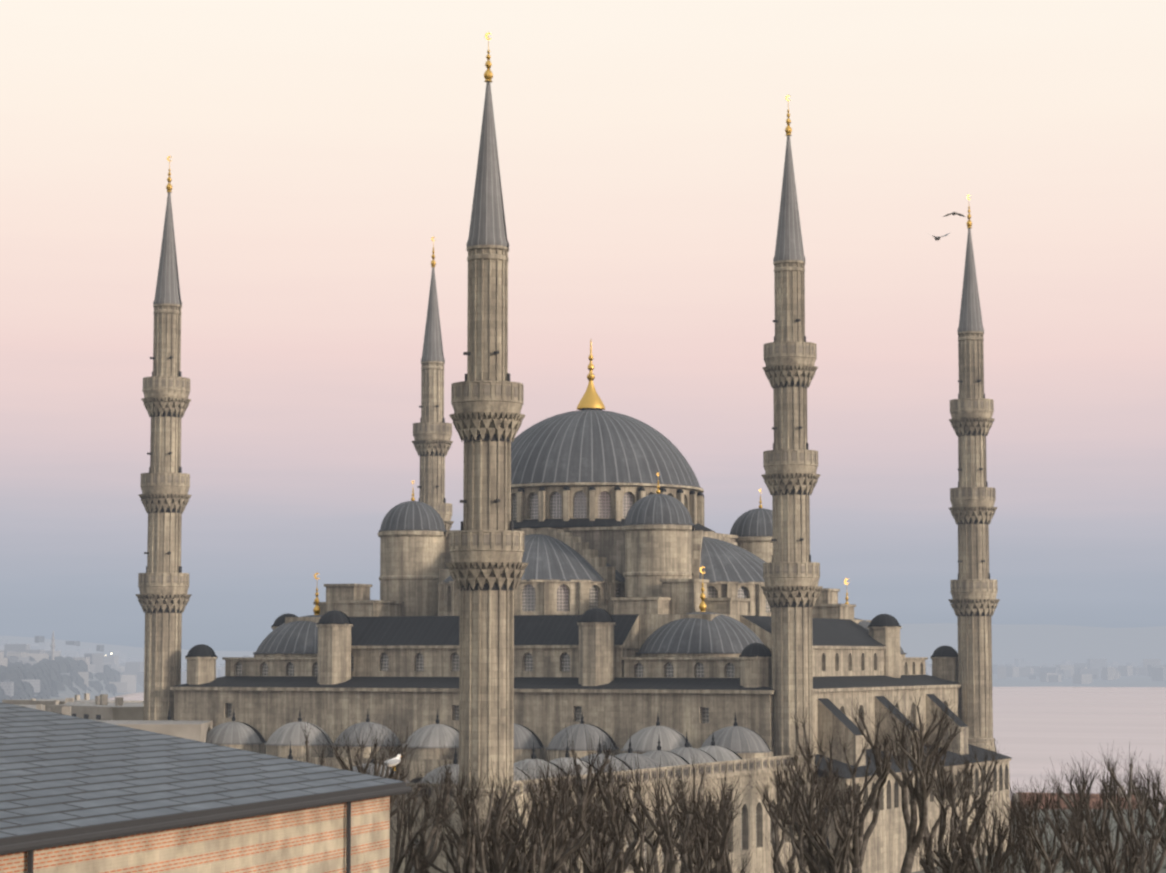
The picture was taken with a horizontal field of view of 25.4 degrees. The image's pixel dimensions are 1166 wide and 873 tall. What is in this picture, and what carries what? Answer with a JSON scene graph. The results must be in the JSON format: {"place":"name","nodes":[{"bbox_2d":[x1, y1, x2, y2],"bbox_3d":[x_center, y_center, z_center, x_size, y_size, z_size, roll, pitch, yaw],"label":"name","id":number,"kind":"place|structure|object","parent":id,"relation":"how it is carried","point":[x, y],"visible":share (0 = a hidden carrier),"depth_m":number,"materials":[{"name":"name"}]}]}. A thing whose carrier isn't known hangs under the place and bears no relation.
{"place":"outdoors","nodes":[
{"label":"outdoors","id":0,"kind":"place"},
{"bbox_2d":[0,623,1165,872],"bbox_3d":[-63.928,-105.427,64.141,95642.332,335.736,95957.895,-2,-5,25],"label":"sea","id":1,"kind":"structure","parent":0,"point":[1036,645],"depth_m":10935.72,"materials":[{"name":"grey liquid"}]},
{"bbox_2d":[135,156,191,719],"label":"minaret","id":2,"kind":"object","parent":1,"relation":"on","point":[163,596],"depth_m":238.62,"materials":[{"name":"stone"}]},
{"bbox_2d":[0,702,412,872],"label":"house","id":3,"kind":"structure","parent":1,"relation":"on","point":[80,795],"depth_m":61.44,"materials":[{"name":"brick"}]},
{"bbox_2d":[383,754,401,770],"bbox_3d":[-4.466,7.670,60.884,0.197,0.378,0.620,-4,-6,40],"label":"seagull","id":4,"kind":"object","parent":3,"relation":"on","point":[392,762],"visible":1,"depth_m":60.81,"materials":[{"name":"white"}]},
{"bbox_2d":[297,708,398,777],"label":"plane tree","id":5,"kind":"object","parent":1,"relation":"on","point":[375,762],"visible":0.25,"depth_m":124.77,"materials":[{"name":"brown plant"}]},
{"bbox_2d":[316,717,439,834],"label":"plane tree","id":6,"kind":"object","parent":1,"relation":"on","point":[343,764],"visible":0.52,"depth_m":116.51,"materials":[{"name":"brown plant"}]},
{"bbox_2d":[383,747,454,872],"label":"plane tree","id":7,"kind":"object","parent":1,"relation":"on","point":[400,853],"visible":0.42,"depth_m":111.21,"materials":[{"name":"brown plant"}]},
{"bbox_2d":[412,237,453,529],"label":"minaret","id":8,"kind":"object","parent":1,"relation":"on","point":[432,435],"depth_m":286.35,"materials":[{"name":"stone"}]},
{"bbox_2d":[403,740,527,872],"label":"plane tree","id":9,"kind":"object","parent":1,"relation":"on","point":[445,795],"visible":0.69,"depth_m":139.37,"materials":[{"name":"brown plant"}]},
{"bbox_2d":[404,774,541,872],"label":"plane tree","id":10,"kind":"object","parent":1,"relation":"on","point":[451,862],"visible":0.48,"depth_m":108.80,"materials":[{"name":"brown plant"}]},
{"bbox_2d":[163,706,794,872],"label":"courtyard","id":11,"kind":"structure","parent":1,"relation":"on","point":[744,754],"depth_m":204.55,"materials":[{"name":"stone"}]},
{"bbox_2d":[445,32,528,872],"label":"minaret","id":12,"kind":"object","parent":1,"relation":"on","point":[486,550],"visible":1,"depth_m":159.34,"materials":[{"name":"stone"}]},
{"bbox_2d":[433,753,597,872],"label":"plane tree","id":13,"kind":"object","parent":1,"relation":"on","point":[465,826],"visible":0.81,"depth_m":105.01,"materials":[{"name":"brown plant"}]},
{"bbox_2d":[420,780,625,872],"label":"plane tree","id":14,"kind":"object","parent":1,"relation":"on","point":[571,860],"visible":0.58,"depth_m":108.70,"materials":[{"name":"brown plant"}]},
{"bbox_2d":[443,759,604,872],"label":"plane tree","id":15,"kind":"object","parent":1,"relation":"on","point":[552,829],"visible":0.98,"depth_m":101.13,"materials":[{"name":"brown plant"}]},
{"bbox_2d":[480,752,608,872],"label":"plane tree","id":16,"kind":"object","parent":1,"relation":"on","point":[510,824],"visible":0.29,"depth_m":118.93,"materials":[{"name":"brown plant"}]},
{"bbox_2d":[480,751,631,872],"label":"plane tree","id":17,"kind":"object","parent":1,"relation":"on","point":[598,800],"visible":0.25,"depth_m":123.63,"materials":[{"name":"brown plant"}]},
{"bbox_2d":[170,473,961,760],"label":"prayer hall","id":18,"kind":"structure","parent":1,"relation":"on","point":[648,611],"depth_m":230.17,"materials":[{"name":"stone"}]},
{"bbox_2d":[511,340,714,532],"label":"dome","id":19,"kind":"structure","parent":18,"relation":"on","point":[590,462],"depth_m":241.53,"materials":[{"name":"metal"}]},
{"bbox_2d":[2,693,1140,819],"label":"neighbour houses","id":20,"kind":"structure","parent":1,"relation":"on","point":[120,711],"depth_m":291.36,"materials":[{"name":"paint"}]},
{"bbox_2d":[0,631,1165,700],"bbox_3d":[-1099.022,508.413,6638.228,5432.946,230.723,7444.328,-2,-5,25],"label":"distant city","id":21,"kind":"object","parent":1,"relation":"on","point":[26,672],"visible":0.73,"depth_m":4006.35,"materials":[{"name":"grey"}]},
{"bbox_2d":[550,763,649,872],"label":"plane tree","id":22,"kind":"object","parent":1,"relation":"on","point":[620,812],"visible":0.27,"depth_m":126.41,"materials":[{"name":"brown plant"}]},
{"bbox_2d":[538,759,662,871],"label":"plane tree","id":23,"kind":"object","parent":1,"relation":"on","point":[635,841],"visible":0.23,"depth_m":140.82,"materials":[{"name":"brown plant"}]},
{"bbox_2d":[549,791,689,872],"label":"plane tree","id":24,"kind":"object","parent":1,"relation":"on","point":[615,859],"visible":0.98,"depth_m":106.00,"materials":[{"name":"brown plant"}]},
{"bbox_2d":[560,720,749,872],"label":"plane tree","id":25,"kind":"object","parent":1,"relation":"on","point":[639,799],"visible":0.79,"depth_m":116.36,"materials":[{"name":"brown plant"}]},
{"bbox_2d":[592,763,738,872],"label":"plane tree","id":26,"kind":"object","parent":1,"relation":"on","point":[630,841],"visible":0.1,"depth_m":148.58,"materials":[{"name":"brown plant"}]},
{"bbox_2d":[652,751,741,870],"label":"plane tree","id":27,"kind":"object","parent":1,"relation":"on","point":[682,786],"visible":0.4,"depth_m":138.09,"materials":[{"name":"brown plant"}]},
{"bbox_2d":[659,764,742,872],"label":"plane tree","id":28,"kind":"object","parent":1,"relation":"on","point":[697,803],"visible":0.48,"depth_m":122.90,"materials":[{"name":"brown plant"}]},
{"bbox_2d":[671,801,787,872],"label":"plane tree","id":29,"kind":"object","parent":1,"relation":"on","point":[708,855],"visible":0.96,"depth_m":110.58,"materials":[{"name":"brown plant"}]},
{"bbox_2d":[761,95,822,872],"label":"minaret","id":30,"kind":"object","parent":1,"relation":"on","point":[791,570],"depth_m":212.12,"materials":[{"name":"stone"}]},
{"bbox_2d":[754,756,835,872],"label":"plane tree","id":31,"kind":"object","parent":1,"relation":"on","point":[775,836],"visible":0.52,"depth_m":149.91,"materials":[{"name":"brown plant"}]},
{"bbox_2d":[750,726,844,872],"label":"plane tree","id":32,"kind":"object","parent":1,"relation":"on","point":[808,772],"visible":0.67,"depth_m":158.43,"materials":[{"name":"brown plant"}]},
{"bbox_2d":[756,755,866,872],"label":"plane tree","id":33,"kind":"object","parent":1,"relation":"on","point":[810,844],"visible":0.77,"depth_m":132.24,"materials":[{"name":"brown plant"}]},
{"bbox_2d":[767,766,891,872],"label":"plane tree","id":34,"kind":"object","parent":1,"relation":"on","point":[849,827],"visible":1,"depth_m":124.18,"materials":[{"name":"brown plant"}]},
{"bbox_2d":[790,705,904,872],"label":"plane tree","id":35,"kind":"object","parent":1,"relation":"on","point":[859,845],"visible":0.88,"depth_m":167.30,"materials":[{"name":"brown plant"}]},
{"bbox_2d":[846,685,967,872],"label":"plane tree","id":36,"kind":"object","parent":1,"relation":"on","point":[904,783],"visible":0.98,"depth_m":178.17,"materials":[{"name":"brown plant"}]},
{"bbox_2d":[813,694,1011,872],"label":"hall side galleries","id":37,"kind":"object","parent":1,"relation":"on","point":[886,848],"visible":0.21,"depth_m":223.69,"materials":[{"name":"stone"}]},
{"bbox_2d":[882,712,963,867],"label":"plane tree","id":38,"kind":"object","parent":1,"relation":"on","point":[936,824],"visible":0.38,"depth_m":191.24,"materials":[{"name":"brown plant"}]},
{"bbox_2d":[921,739,1002,872],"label":"plane tree","id":39,"kind":"object","parent":1,"relation":"on","point":[943,807],"visible":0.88,"depth_m":158.10,"materials":[{"name":"brown plant"}]},
{"bbox_2d":[924,731,1003,871],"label":"plane tree","id":40,"kind":"object","parent":1,"relation":"on","point":[967,794],"visible":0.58,"depth_m":202.80,"materials":[{"name":"brown plant"}]},
{"bbox_2d":[905,795,1038,872],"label":"plane tree","id":41,"kind":"object","parent":1,"relation":"on","point":[926,868],"visible":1,"depth_m":99.26,"materials":[{"name":"brown plant"}]},
{"bbox_2d":[948,195,999,751],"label":"minaret","id":42,"kind":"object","parent":1,"relation":"on","point":[974,586],"depth_m":258.61,"materials":[{"name":"stone"}]},
{"bbox_2d":[915,781,1045,872],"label":"plane tree","id":43,"kind":"object","parent":1,"relation":"on","point":[978,827],"visible":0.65,"depth_m":125.46,"materials":[{"name":"brown plant"}]},
{"bbox_2d":[986,786,1094,872],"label":"plane tree","id":44,"kind":"object","parent":1,"relation":"on","point":[1050,863],"visible":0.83,"depth_m":118.13,"materials":[{"name":"brown plant"}]},
{"bbox_2d":[995,755,1109,872],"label":"plane tree","id":45,"kind":"object","parent":1,"relation":"on","point":[1035,863],"visible":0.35,"depth_m":149.19,"materials":[{"name":"brown plant"}]},
{"bbox_2d":[1028,758,1165,872],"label":"plane tree","id":46,"kind":"object","parent":1,"relation":"on","point":[1061,796],"visible":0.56,"depth_m":100.95,"materials":[{"name":"brown plant"}]},
{"bbox_2d":[1030,771,1165,872],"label":"plane tree","id":47,"kind":"object","parent":1,"relation":"on","point":[1108,867],"visible":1,"depth_m":95.35,"materials":[{"name":"brown plant"}]},
{"bbox_2d":[1043,748,1164,872],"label":"plane tree","id":48,"kind":"object","parent":1,"relation":"on","point":[1089,854],"visible":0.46,"depth_m":149.24,"materials":[{"name":"brown plant"}]},
{"bbox_2d":[1055,740,1165,872],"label":"plane tree","id":49,"kind":"object","parent":1,"relation":"on","point":[1130,793],"visible":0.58,"depth_m":134.35,"materials":[{"name":"brown plant"}]},
{"bbox_2d":[1119,753,1165,848],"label":"plane tree","id":50,"kind":"object","parent":1,"relation":"on","point":[1163,840],"visible":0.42,"depth_m":150.19,"materials":[{"name":"brown plant"}]},
{"bbox_2d":[0,0,1165,650],"label":"sky","id":51,"kind":"structure","parent":0,"point":[319,150],"materials":[{"name":"pink"}]},
{"bbox_2d":[108,687,1165,808],"bbox_3d":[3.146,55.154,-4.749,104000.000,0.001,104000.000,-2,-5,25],"label":"sea","id":52,"kind":"structure","parent":0,"point":[1035,729],"depth_m":1956.43,"materials":[{"name":"liquid"}]},
{"bbox_2d":[929,232,950,239],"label":"bird","id":53,"kind":"object","parent":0,"point":[937,237],"visible":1,"depth_m":80.91},
{"bbox_2d":[943,212,964,216],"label":"bird","id":54,"kind":"object","parent":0,"point":[953,213],"visible":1,"depth_m":91.13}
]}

